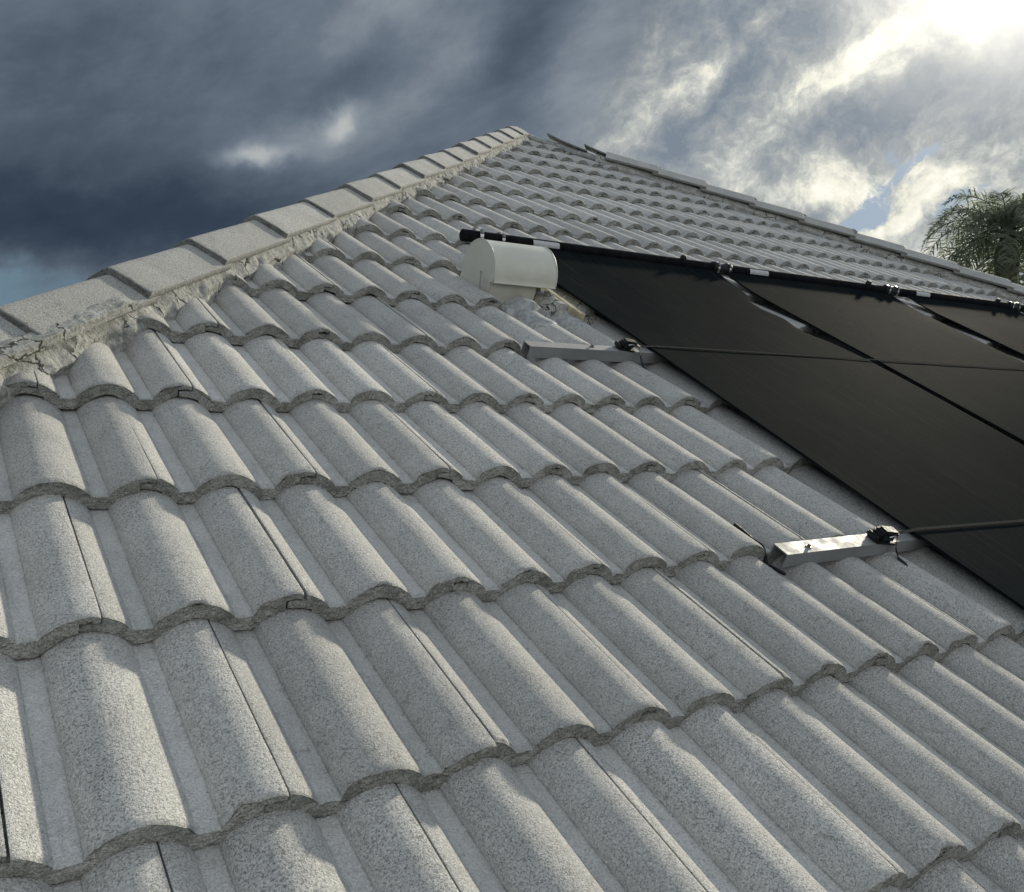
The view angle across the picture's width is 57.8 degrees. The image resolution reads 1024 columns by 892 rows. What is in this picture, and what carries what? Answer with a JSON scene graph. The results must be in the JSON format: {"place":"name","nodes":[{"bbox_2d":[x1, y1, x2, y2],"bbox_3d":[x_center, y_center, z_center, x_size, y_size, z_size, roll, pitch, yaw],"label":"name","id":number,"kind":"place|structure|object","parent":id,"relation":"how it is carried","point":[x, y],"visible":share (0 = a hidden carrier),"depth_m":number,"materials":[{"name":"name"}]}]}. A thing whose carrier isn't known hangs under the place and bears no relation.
{"place":"outdoors","nodes":[
{"label":"outdoors","id":0,"kind":"place"},
{"bbox_2d":[0,0,1023,304],"label":"sky","id":1,"kind":"structure","parent":0,"point":[130,129],"materials":[{"name":"grey"}]},
{"label":"ground","id":2,"kind":"structure","parent":0,"visible":0},
{"bbox_2d":[0,126,1023,891],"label":"house","id":3,"kind":"structure","parent":2,"relation":"on","point":[354,536],"depth_m":1.67,"materials":[{"name":"tile"}]},
{"bbox_2d":[460,238,600,332],"bbox_3d":[0.114,-0.553,3.332,0.432,0.254,0.480,-1,30,-34],"label":"roof vent","id":4,"kind":"object","parent":3,"relation":"on","point":[501,272],"visible":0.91,"depth_m":3.29,"materials":[{"name":"paint"}]},
{"bbox_2d":[521,341,669,363],"bbox_3d":[0.295,-0.304,3.000,0.608,0.046,0.042,-1,30,-34],"label":"mounting rail","id":5,"kind":"object","parent":3,"relation":"on","point":[548,350],"visible":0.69,"depth_m":2.94,"materials":[{"name":"metal"}]},
{"bbox_2d":[614,338,1023,370],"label":"tie down strap","id":6,"kind":"object","parent":5,"relation":"attached to","point":[626,344],"visible":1,"depth_m":3.25,"materials":[{"name":"black fabric"}]},
{"bbox_2d":[459,226,1023,609],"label":"solar panel","id":7,"kind":"object","parent":3,"relation":"attached to","point":[904,453],"visible":0.98,"depth_m":3.12,"materials":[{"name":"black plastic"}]},
{"bbox_2d":[733,523,785,574],"bbox_3d":[0.555,0.242,2.087,0.053,0.044,0.192,-1,30,-34],"label":"cord","id":8,"kind":"object","parent":3,"relation":"on","point":[776,569],"visible":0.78,"depth_m":2.10,"materials":[{"name":"black rubber"}]},
{"bbox_2d":[768,529,932,566],"bbox_3d":[0.837,0.235,2.225,0.588,0.042,0.045,-1,30,-34],"label":"mounting rail","id":9,"kind":"object","parent":3,"relation":"attached to","point":[825,549],"visible":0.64,"depth_m":2.16,"materials":[{"name":"metal"}]},
{"bbox_2d":[866,519,1023,565],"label":"tie down strap","id":10,"kind":"object","parent":9,"relation":"attached to","point":[885,535],"visible":1,"depth_m":2.24,"materials":[{"name":"black fabric"}]},
{"bbox_2d":[725,265,1023,442],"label":"solar panel","id":11,"kind":"object","parent":3,"relation":"attached to","point":[868,318],"visible":0.99,"depth_m":4.31,"materials":[{"name":"black plastic"}]},
{"bbox_2d":[712,261,732,275],"bbox_3d":[1.011,-0.861,4.503,0.120,0.067,0.065,-1,30,-34],"label":"pipe coupling","id":12,"kind":"object","parent":11,"relation":"attached to","point":[721,268],"visible":0.75,"depth_m":4.48,"materials":[{"name":"silver metal"}]},
{"bbox_2d":[883,284,899,296],"bbox_3d":[2.140,-0.880,5.260,0.120,0.067,0.065,-1,30,-34],"label":"pipe coupling","id":13,"kind":"object","parent":11,"relation":"attached to","point":[894,291],"visible":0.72,"depth_m":5.24,"materials":[{"name":"silver metal"}]},
{"bbox_2d":[898,288,1023,355],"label":"solar panel","id":14,"kind":"object","parent":3,"relation":"attached to","point":[997,320],"visible":1,"depth_m":5.39,"materials":[{"name":"black plastic"}]},
{"bbox_2d":[1008,301,1020,310],"bbox_3d":[3.228,-0.899,5.990,0.120,0.067,0.065,-1,30,-34],"label":"pipe coupling","id":15,"kind":"object","parent":14,"relation":"attached to","point":[1015,305],"visible":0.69,"depth_m":5.97,"materials":[{"name":"silver metal"}]},
{"bbox_2d":[918,186,1023,285],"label":"palm tree","id":16,"kind":"object","parent":2,"relation":"on","point":[1004,223],"visible":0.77,"depth_m":24.19,"materials":[{"name":"green plant"}]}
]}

